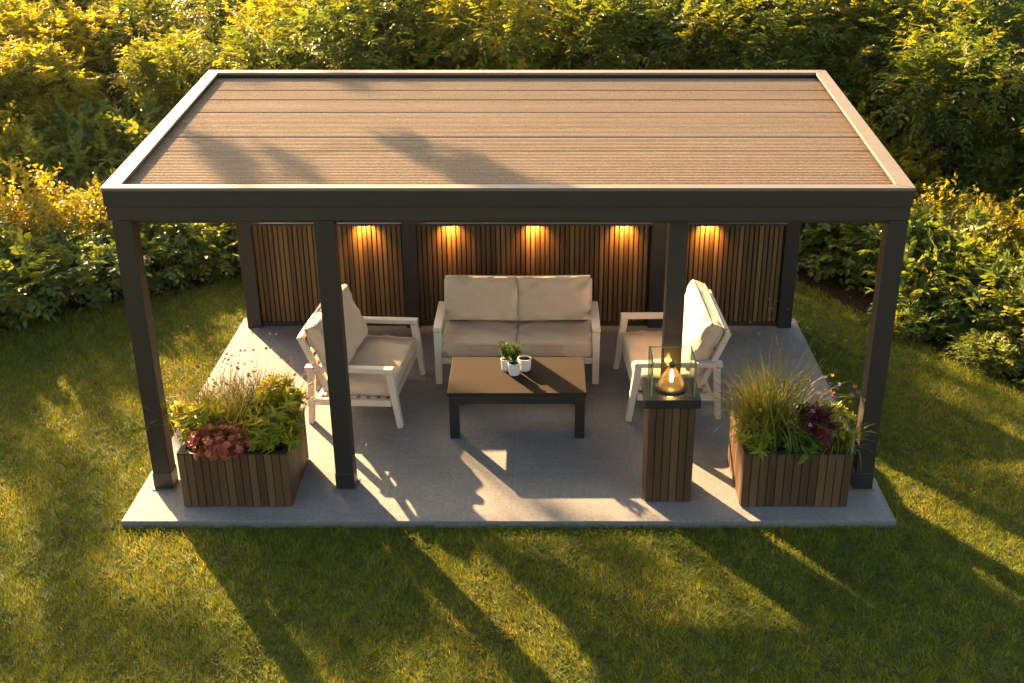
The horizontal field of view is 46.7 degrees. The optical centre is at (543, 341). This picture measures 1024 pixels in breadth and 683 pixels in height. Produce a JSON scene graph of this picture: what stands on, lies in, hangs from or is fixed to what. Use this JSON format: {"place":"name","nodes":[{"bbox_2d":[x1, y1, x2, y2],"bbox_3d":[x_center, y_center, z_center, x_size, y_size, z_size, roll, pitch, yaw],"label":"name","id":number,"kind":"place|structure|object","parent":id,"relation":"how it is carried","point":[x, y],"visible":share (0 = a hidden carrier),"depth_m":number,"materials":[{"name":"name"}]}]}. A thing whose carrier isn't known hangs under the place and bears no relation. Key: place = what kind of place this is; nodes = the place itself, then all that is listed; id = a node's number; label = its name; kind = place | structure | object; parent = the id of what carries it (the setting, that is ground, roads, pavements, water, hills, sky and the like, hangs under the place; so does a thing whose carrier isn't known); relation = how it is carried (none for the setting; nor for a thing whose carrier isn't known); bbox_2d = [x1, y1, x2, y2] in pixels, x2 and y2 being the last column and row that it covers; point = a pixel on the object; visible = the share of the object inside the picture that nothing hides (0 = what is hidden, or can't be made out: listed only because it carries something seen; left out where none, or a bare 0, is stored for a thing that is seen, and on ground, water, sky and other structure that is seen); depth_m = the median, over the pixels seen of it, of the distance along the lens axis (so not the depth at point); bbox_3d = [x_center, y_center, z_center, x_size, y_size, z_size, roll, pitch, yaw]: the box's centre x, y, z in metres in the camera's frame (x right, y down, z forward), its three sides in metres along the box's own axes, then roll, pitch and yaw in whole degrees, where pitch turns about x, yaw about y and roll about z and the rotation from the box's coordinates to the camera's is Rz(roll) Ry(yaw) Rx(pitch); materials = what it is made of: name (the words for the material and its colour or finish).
{"place":"outdoors","nodes":[
{"label":"outdoors","id":0,"kind":"place"},
{"bbox_2d":[17,160,113,231],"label":"wild grass","id":1,"kind":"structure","parent":0,"point":[77,184],"depth_m":15.22,"materials":[{"name":"plant"}]},
{"bbox_2d":[76,154,120,206],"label":"wild grass","id":2,"kind":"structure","parent":0,"point":[102,173],"depth_m":15.47,"materials":[{"name":"plant"}]},
{"bbox_2d":[121,318,895,527],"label":"patio","id":3,"kind":"structure","parent":0,"point":[512,465],"depth_m":9.97,"materials":[{"name":"concrete"}]},
{"bbox_2d":[176,408,308,505],"bbox_3d":[-2.417,0.931,9.618,0.860,0.483,0.750,0,25,0],"label":"planter box","id":4,"kind":"object","parent":3,"relation":"on","point":[259,478],"visible":0.59,"depth_m":9.29,"materials":[{"name":"brown wood"}]},
{"bbox_2d":[167,394,225,443],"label":"leafy perennial","id":5,"kind":"object","parent":4,"relation":"in","point":[195,413],"visible":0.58,"depth_m":9.33,"materials":[{"name":"green plant"}]},
{"bbox_2d":[186,419,251,461],"bbox_3d":[-2.518,0.767,9.226,0.541,0.263,0.474,-4,26,-9],"label":"heuchera","id":6,"kind":"object","parent":4,"relation":"on","point":[216,446],"visible":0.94,"depth_m":9.13,"materials":[{"name":"red plant"}]},
{"bbox_2d":[141,325,316,452],"bbox_3d":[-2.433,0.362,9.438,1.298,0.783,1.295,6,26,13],"label":"ornamental grass","id":7,"kind":"object","parent":4,"relation":"in","point":[238,414],"depth_m":9.49,"materials":[{"name":"plant"}]},
{"bbox_2d":[235,413,305,454],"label":"leafy perennial","id":8,"kind":"object","parent":4,"relation":"in","point":[263,442],"visible":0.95,"depth_m":9.23,"materials":[{"name":"green plant"}]},
{"bbox_2d":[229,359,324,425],"bbox_3d":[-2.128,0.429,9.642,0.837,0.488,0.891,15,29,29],"label":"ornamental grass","id":9,"kind":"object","parent":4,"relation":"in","point":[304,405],"depth_m":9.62,"materials":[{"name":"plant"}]},
{"bbox_2d":[250,373,310,431],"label":"leafy perennial","id":10,"kind":"object","parent":4,"relation":"on","point":[280,391],"visible":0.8,"depth_m":9.41,"materials":[{"name":"green plant"}]},
{"bbox_2d":[297,284,426,427],"bbox_3d":[-1.643,0.092,10.866,0.909,0.946,1.128,3,25,5],"label":"armchair","id":11,"kind":"object","parent":3,"relation":"on","point":[382,365],"visible":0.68,"depth_m":10.61,"materials":[{"name":"beige paint"}]},
{"bbox_2d":[100,70,915,490],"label":"garden pavilion","id":12,"kind":"structure","parent":3,"relation":"on","point":[390,192],"depth_m":9.72,"materials":[{"name":"metal"}]},
{"bbox_2d":[433,275,600,383],"bbox_3d":[-0.247,-0.154,11.465,1.568,0.875,0.786,0,25,0],"label":"outdoor sofa","id":13,"kind":"object","parent":3,"relation":"on","point":[483,303],"visible":0.92,"depth_m":11.45,"materials":[{"name":"beige fabric"}]},
{"bbox_2d":[447,357,586,437],"bbox_3d":[-0.227,0.496,10.585,1.200,0.450,0.710,0,25,0],"label":"coffee table","id":14,"kind":"object","parent":3,"relation":"on","point":[543,380],"visible":0.98,"depth_m":10.33,"materials":[{"name":"brown wood"}]},
{"bbox_2d":[501,357,510,371],"bbox_3d":[-0.327,0.201,10.551,0.100,0.109,0.100,0,25,0],"label":"plant pot","id":15,"kind":"object","parent":14,"relation":"on","point":[504,363],"visible":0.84,"depth_m":10.52,"materials":[{"name":"white ceramic"}]},
{"bbox_2d":[498,340,511,359],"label":"potted herb","id":16,"kind":"object","parent":15,"relation":"on","point":[503,348],"visible":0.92,"depth_m":10.49,"materials":[{"name":"green plant"}]},
{"bbox_2d":[508,360,519,375],"bbox_3d":[-0.257,0.235,10.473,0.112,0.114,0.112,0,25,0],"label":"plant pot","id":17,"kind":"object","parent":14,"relation":"on","point":[513,369],"visible":1,"depth_m":10.44,"materials":[{"name":"white ceramic"}]},
{"bbox_2d":[506,342,524,363],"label":"potted herb","id":18,"kind":"object","parent":17,"relation":"on","point":[513,354],"visible":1,"depth_m":10.41,"materials":[{"name":"green plant"}]},
{"bbox_2d":[517,355,530,371],"bbox_3d":[-0.167,0.197,10.555,0.124,0.114,0.124,0,25,0],"label":"plant pot","id":19,"kind":"object","parent":14,"relation":"on","point":[525,363],"visible":0.94,"depth_m":10.52,"materials":[{"name":"white ceramic"}]},
{"bbox_2d":[641,377,701,500],"bbox_3d":[0.993,0.786,9.401,0.430,0.931,0.390,0,25,0],"label":"lamp pedestal","id":20,"kind":"object","parent":3,"relation":"on","point":[668,442],"visible":0.79,"depth_m":9.24,"materials":[{"name":"brown wood"}]},
{"bbox_2d":[655,361,686,394],"bbox_3d":[0.993,0.258,9.156,0.244,0.229,0.244,0,25,0],"label":"table lamp","id":21,"kind":"object","parent":20,"relation":"on","point":[671,387],"visible":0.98,"depth_m":9.20,"materials":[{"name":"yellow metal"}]},
{"bbox_2d":[647,346,696,396],"bbox_3d":[0.993,0.231,9.144,0.342,0.291,0.302,0,25,0],"label":"glass lantern","id":22,"kind":"object","parent":20,"relation":"on","point":[693,370],"visible":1,"depth_m":9.12,"materials":[{"name":"clear glass"}]},
{"bbox_2d":[613,279,730,421],"bbox_3d":[1.168,0.048,10.955,0.909,0.949,1.128,-1,25,-3],"label":"armchair","id":23,"kind":"object","parent":3,"relation":"on","point":[705,326],"visible":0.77,"depth_m":10.62,"materials":[{"name":"beige paint"}]},
{"bbox_2d":[728,410,852,505],"bbox_3d":[1.982,0.937,9.605,0.850,0.483,0.720,0,25,0],"label":"planter box","id":24,"kind":"object","parent":3,"relation":"on","point":[816,480],"visible":0.52,"depth_m":9.29,"materials":[{"name":"brown wood"}]},
{"bbox_2d":[729,416,781,460],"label":"leafy perennial","id":25,"kind":"object","parent":24,"relation":"on","point":[751,443],"visible":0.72,"depth_m":9.23,"materials":[{"name":"green plant"}]},
{"bbox_2d":[758,379,793,434],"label":"yellow flower","id":26,"kind":"object","parent":24,"relation":"on","point":[760,410],"visible":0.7,"depth_m":9.33,"materials":[{"name":"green plant"}]},
{"bbox_2d":[697,298,861,466],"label":"ornamental grass","id":27,"kind":"object","parent":24,"relation":"on","point":[775,419],"depth_m":9.32,"materials":[{"name":"plant"}]},
{"bbox_2d":[772,422,827,464],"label":"leafy perennial","id":28,"kind":"object","parent":24,"relation":"on","point":[808,441],"visible":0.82,"depth_m":9.20,"materials":[{"name":"green plant"}]},
{"bbox_2d":[793,400,840,443],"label":"burgundy perennial","id":29,"kind":"object","parent":24,"relation":"in","point":[823,434],"visible":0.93,"depth_m":9.17,"materials":[{"name":"purple plant"}]},
{"bbox_2d":[785,374,865,426],"bbox_3d":[2.223,0.538,9.341,0.650,0.548,0.655,-7,26,-15],"label":"lilac aster","id":30,"kind":"object","parent":24,"relation":"on","point":[829,391],"visible":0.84,"depth_m":9.29,"materials":[{"name":"purple plant"}]},
{"bbox_2d":[799,401,859,450],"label":"leafy perennial","id":31,"kind":"object","parent":24,"relation":"on","point":[845,432],"visible":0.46,"depth_m":9.26,"materials":[{"name":"green plant"}]},
{"bbox_2d":[807,415,876,462],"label":"spider grass","id":32,"kind":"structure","parent":24,"relation":"on","point":[837,447],"depth_m":9.20,"materials":[{"name":"plant"}]},
{"bbox_2d":[0,270,1023,682],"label":"lawn","id":33,"kind":"structure","parent":0,"point":[304,673],"depth_m":8.60,"materials":[{"name":"green plant"}]},
{"bbox_2d":[0,18,1023,391],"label":"ground","id":34,"kind":"structure","parent":0,"point":[834,288],"depth_m":13.48,"materials":[{"name":"soil"}]},
{"bbox_2d":[0,27,19,83],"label":"hedge shrub","id":35,"kind":"object","parent":34,"relation":"on","point":[8,40],"visible":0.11,"depth_m":17.45,"materials":[{"name":"green plant"}]},
{"bbox_2d":[0,193,21,246],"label":"garden shrub","id":36,"kind":"object","parent":34,"relation":"on","point":[8,199],"visible":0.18,"depth_m":13.50,"materials":[{"name":"yellow plant"}]},
{"bbox_2d":[0,259,28,333],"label":"garden shrub","id":37,"kind":"object","parent":34,"relation":"on","point":[6,323],"visible":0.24,"depth_m":12.48,"materials":[{"name":"green plant"}]},
{"bbox_2d":[0,100,43,162],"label":"garden shrub","id":38,"kind":"object","parent":34,"relation":"on","point":[17,129],"visible":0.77,"depth_m":15.73,"materials":[{"name":"green plant"}]},
{"bbox_2d":[0,33,93,145],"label":"hedge shrub","id":39,"kind":"object","parent":34,"relation":"on","point":[23,78],"visible":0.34,"depth_m":16.84,"materials":[{"name":"green plant"}]},
{"bbox_2d":[0,213,106,330],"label":"garden shrub","id":40,"kind":"object","parent":34,"relation":"on","point":[18,296],"visible":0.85,"depth_m":12.63,"materials":[{"name":"green plant"}]},
{"bbox_2d":[0,157,106,253],"bbox_3d":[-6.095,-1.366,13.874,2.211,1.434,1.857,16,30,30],"label":"garden shrub","id":41,"kind":"object","parent":34,"relation":"on","point":[29,206],"visible":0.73,"depth_m":13.81,"materials":[{"name":"yellow plant"}]},
{"bbox_2d":[0,29,109,154],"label":"hedge shrub","id":42,"kind":"object","parent":34,"relation":"on","point":[58,92],"visible":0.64,"depth_m":16.85,"materials":[{"name":"green plant"}]},
{"bbox_2d":[0,0,118,122],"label":"hedge shrub","id":43,"kind":"object","parent":34,"relation":"on","point":[50,9],"visible":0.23,"depth_m":18.26,"materials":[{"name":"green plant"}]},
{"bbox_2d":[0,122,121,211],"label":"garden shrub","id":44,"kind":"object","parent":34,"relation":"on","point":[34,151],"visible":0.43,"depth_m":15.60,"materials":[{"name":"green plant"}]},
{"bbox_2d":[0,0,129,94],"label":"hedge shrub","id":45,"kind":"object","parent":34,"relation":"on","point":[76,2],"visible":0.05,"depth_m":19.82,"materials":[{"name":"green plant"}]},
{"bbox_2d":[0,0,129,123],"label":"hedge shrub","id":46,"kind":"object","parent":34,"relation":"on","point":[61,34],"visible":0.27,"depth_m":18.19,"materials":[{"name":"green plant"}]},
{"bbox_2d":[41,168,155,237],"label":"garden shrub","id":47,"kind":"object","parent":34,"relation":"on","point":[96,204],"visible":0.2,"depth_m":14.02,"materials":[{"name":"yellow plant"}]},
{"bbox_2d":[34,89,171,199],"bbox_3d":[-5.758,-2.497,16.445,2.676,1.792,2.505,-3,25,-6],"label":"garden shrub","id":48,"kind":"object","parent":34,"relation":"on","point":[117,132],"visible":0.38,"depth_m":16.25,"materials":[{"name":"green plant"}]},
{"bbox_2d":[8,216,205,312],"bbox_3d":[-5.093,-0.953,13.695,2.255,1.026,2.409,-23,34,-40],"label":"garden shrub","id":49,"kind":"object","parent":34,"relation":"on","point":[87,267],"visible":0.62,"depth_m":13.11,"materials":[{"name":"green plant"}]},
{"bbox_2d":[52,0,194,104],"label":"hedge shrub","id":50,"kind":"object","parent":34,"relation":"on","point":[97,3],"visible":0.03,"depth_m":20.68,"materials":[{"name":"green plant"}]},
{"bbox_2d":[65,0,224,122],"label":"hedge shrub","id":51,"kind":"object","parent":34,"relation":"on","point":[140,17],"visible":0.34,"depth_m":18.75,"materials":[{"name":"green plant"}]},
{"bbox_2d":[93,212,239,291],"bbox_3d":[-4.412,-1.102,14.107,2.022,0.987,2.298,-10,27,-19],"label":"garden shrub","id":52,"kind":"object","parent":34,"relation":"on","point":[195,250],"visible":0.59,"depth_m":13.74,"materials":[{"name":"green plant"}]},
{"bbox_2d":[105,20,243,120],"bbox_3d":[-5.303,-3.698,17.615,2.321,2.217,2.438,-11,28,-22],"label":"hedge shrub","id":53,"kind":"object","parent":34,"relation":"on","point":[159,75],"visible":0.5,"depth_m":16.94,"materials":[{"name":"green plant"}]},
{"bbox_2d":[154,223,240,275],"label":"garden shrub","id":54,"kind":"object","parent":34,"relation":"on","point":[224,227],"visible":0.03,"depth_m":14.05,"materials":[{"name":"green plant"}]},
{"bbox_2d":[168,0,229,39],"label":"hedge shrub","id":55,"kind":"object","parent":34,"relation":"on","point":[190,5],"visible":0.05,"depth_m":22.79,"materials":[{"name":"green plant"}]},
{"bbox_2d":[170,0,288,68],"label":"hedge shrub","id":56,"kind":"object","parent":34,"relation":"on","point":[212,7],"visible":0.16,"depth_m":20.78,"materials":[{"name":"green plant"}]},
{"bbox_2d":[170,14,339,104],"bbox_3d":[-4.021,-3.504,17.114,2.673,2.524,2.414,6,26,13],"label":"hedge shrub","id":57,"kind":"object","parent":34,"relation":"on","point":[258,56],"visible":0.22,"depth_m":16.68,"materials":[{"name":"green plant"}]},
{"bbox_2d":[218,0,348,69],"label":"hedge shrub","id":58,"kind":"object","parent":34,"relation":"on","point":[269,8],"visible":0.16,"depth_m":18.68,"materials":[{"name":"green plant"}]},
{"bbox_2d":[258,0,466,69],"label":"hedge shrub","id":59,"kind":"object","parent":34,"relation":"on","point":[373,27],"visible":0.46,"depth_m":16.43,"materials":[{"name":"green plant"}]},
{"bbox_2d":[296,0,451,69],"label":"hedge shrub","id":60,"kind":"object","parent":34,"relation":"on","point":[400,5],"visible":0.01,"depth_m":18.68,"materials":[{"name":"green plant"}]},
{"bbox_2d":[380,0,577,69],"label":"hedge shrub","id":61,"kind":"object","parent":34,"relation":"on","point":[486,40],"visible":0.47,"depth_m":16.13,"materials":[{"name":"green plant"}]},
{"bbox_2d":[416,0,564,66],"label":"hedge shrub","id":62,"kind":"object","parent":34,"relation":"on","point":[543,5],"visible":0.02,"depth_m":18.45,"materials":[{"name":"green plant"}]},
{"bbox_2d":[527,0,705,69],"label":"hedge shrub","id":63,"kind":"object","parent":34,"relation":"on","point":[586,43],"visible":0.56,"depth_m":16.50,"materials":[{"name":"green plant"}]},
{"bbox_2d":[539,0,727,69],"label":"hedge shrub","id":64,"kind":"object","parent":34,"relation":"on","point":[644,29],"visible":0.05,"depth_m":17.68,"materials":[{"name":"green plant"}]},
{"bbox_2d":[656,0,853,78],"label":"hedge shrub","id":65,"kind":"object","parent":34,"relation":"on","point":[743,44],"visible":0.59,"depth_m":16.45,"materials":[{"name":"green plant"}]},
{"bbox_2d":[663,0,849,69],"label":"hedge shrub","id":66,"kind":"object","parent":34,"relation":"on","point":[766,9],"visible":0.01,"depth_m":17.75,"materials":[{"name":"green plant"}]},
{"bbox_2d":[796,223,881,277],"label":"garden shrub","id":67,"kind":"object","parent":34,"relation":"on","point":[822,234],"visible":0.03,"depth_m":13.95,"materials":[{"name":"green plant"}]},
{"bbox_2d":[774,0,927,115],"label":"hedge shrub","id":68,"kind":"object","parent":34,"relation":"on","point":[833,12],"visible":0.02,"depth_m":17.59,"materials":[{"name":"green plant"}]},
{"bbox_2d":[774,0,962,148],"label":"hedge shrub","id":69,"kind":"object","parent":34,"relation":"on","point":[861,62],"visible":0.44,"depth_m":16.76,"materials":[{"name":"green plant"}]},
{"bbox_2d":[841,90,901,148],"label":"garden shrub","id":70,"kind":"object","parent":34,"relation":"on","point":[862,108],"visible":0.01,"depth_m":15.78,"materials":[{"name":"green plant"}]},
{"bbox_2d":[796,201,954,297],"bbox_3d":[3.867,-1.268,14.095,2.189,1.571,2.347,-15,29,-29],"label":"garden shrub","id":71,"kind":"object","parent":34,"relation":"on","point":[852,235],"visible":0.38,"depth_m":13.62,"materials":[{"name":"green plant"}]},
{"bbox_2d":[857,293,969,346],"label":"ground plant","id":72,"kind":"object","parent":34,"relation":"on","point":[910,318],"visible":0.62,"depth_m":12.37,"materials":[{"name":"green plant"}]},
{"bbox_2d":[867,115,961,211],"bbox_3d":[4.443,-2.075,15.735,2.401,1.523,2.565,-11,27,-21],"label":"garden shrub","id":73,"kind":"object","parent":34,"relation":"on","point":[921,172],"visible":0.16,"depth_m":15.40,"materials":[{"name":"green plant"}]},
{"bbox_2d":[854,201,1021,326],"bbox_3d":[4.434,-0.759,13.000,2.119,1.453,1.983,9,27,17],"label":"garden shrub","id":74,"kind":"object","parent":34,"relation":"on","point":[938,240],"visible":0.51,"depth_m":12.84,"materials":[{"name":"green plant"}]},
{"bbox_2d":[861,0,1023,202],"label":"hedge shrub","id":75,"kind":"object","parent":34,"relation":"on","point":[935,109],"visible":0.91,"depth_m":15.08,"materials":[{"name":"green plant"}]},
{"bbox_2d":[868,0,1023,160],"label":"hedge shrub","id":76,"kind":"object","parent":34,"relation":"on","point":[975,11],"visible":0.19,"depth_m":16.07,"materials":[{"name":"green plant"}]},
{"bbox_2d":[906,240,1023,342],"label":"garden shrub","id":77,"kind":"object","parent":34,"relation":"on","point":[991,276],"visible":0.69,"depth_m":12.29,"materials":[{"name":"green plant"}]},
{"bbox_2d":[910,174,1023,252],"bbox_3d":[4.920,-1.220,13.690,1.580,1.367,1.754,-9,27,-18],"label":"garden shrub","id":78,"kind":"object","parent":34,"relation":"on","point":[1008,222],"visible":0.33,"depth_m":13.51,"materials":[{"name":"green plant"}]},
{"bbox_2d":[914,125,1023,217],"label":"garden shrub","id":79,"kind":"object","parent":34,"relation":"on","point":[1005,179],"visible":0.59,"depth_m":15.13,"materials":[{"name":"green plant"}]},
{"bbox_2d":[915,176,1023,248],"bbox_3d":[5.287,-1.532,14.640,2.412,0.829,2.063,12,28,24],"label":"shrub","id":80,"kind":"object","parent":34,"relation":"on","point":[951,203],"depth_m":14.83,"materials":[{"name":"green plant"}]},
{"bbox_2d":[938,321,1023,379],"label":"ground plant","id":81,"kind":"object","parent":34,"relation":"on","point":[986,351],"visible":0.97,"depth_m":11.68,"materials":[{"name":"green plant"}]},
{"bbox_2d":[942,0,1023,34],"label":"hedge shrub","id":82,"kind":"object","parent":34,"relation":"on","point":[995,4],"visible":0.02,"depth_m":18.06,"materials":[{"name":"green plant"}]},
{"bbox_2d":[950,25,1023,168],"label":"hedge shrub","id":83,"kind":"object","parent":34,"relation":"on","point":[1017,42],"visible":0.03,"depth_m":15.84,"materials":[{"name":"green plant"}]},
{"bbox_2d":[973,205,1023,262],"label":"garden shrub","id":84,"kind":"object","parent":34,"relation":"on","point":[999,233],"visible":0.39,"depth_m":12.87,"materials":[{"name":"green plant"}]},
{"bbox_2d":[975,261,1023,365],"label":"garden shrub","id":85,"kind":"object","parent":34,"relation":"on","point":[1016,295],"visible":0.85,"depth_m":11.85,"materials":[{"name":"green plant"}]},
{"bbox_2d":[1006,122,1023,204],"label":"hedge shrub","id":86,"kind":"object","parent":34,"relation":"on","point":[1021,130],"visible":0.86,"depth_m":14.59,"materials":[{"name":"green plant"}]},
{"bbox_2d":[1012,357,1023,387],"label":"ground plant","id":87,"kind":"object","parent":34,"relation":"on","point":[1022,381],"visible":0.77,"depth_m":11.34,"materials":[{"name":"green plant"}]},
{"bbox_2d":[805,422,844,453],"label":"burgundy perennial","id":88,"kind":"object","parent":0,"point":[828,449],"visible":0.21,"depth_m":9.21,"materials":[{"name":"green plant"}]},
{"bbox_2d":[995,192,1023,246],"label":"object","id":89,"kind":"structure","parent":0,"point":[1019,228],"depth_m":14.45,"materials":[{"name":"plant"}]}
]}

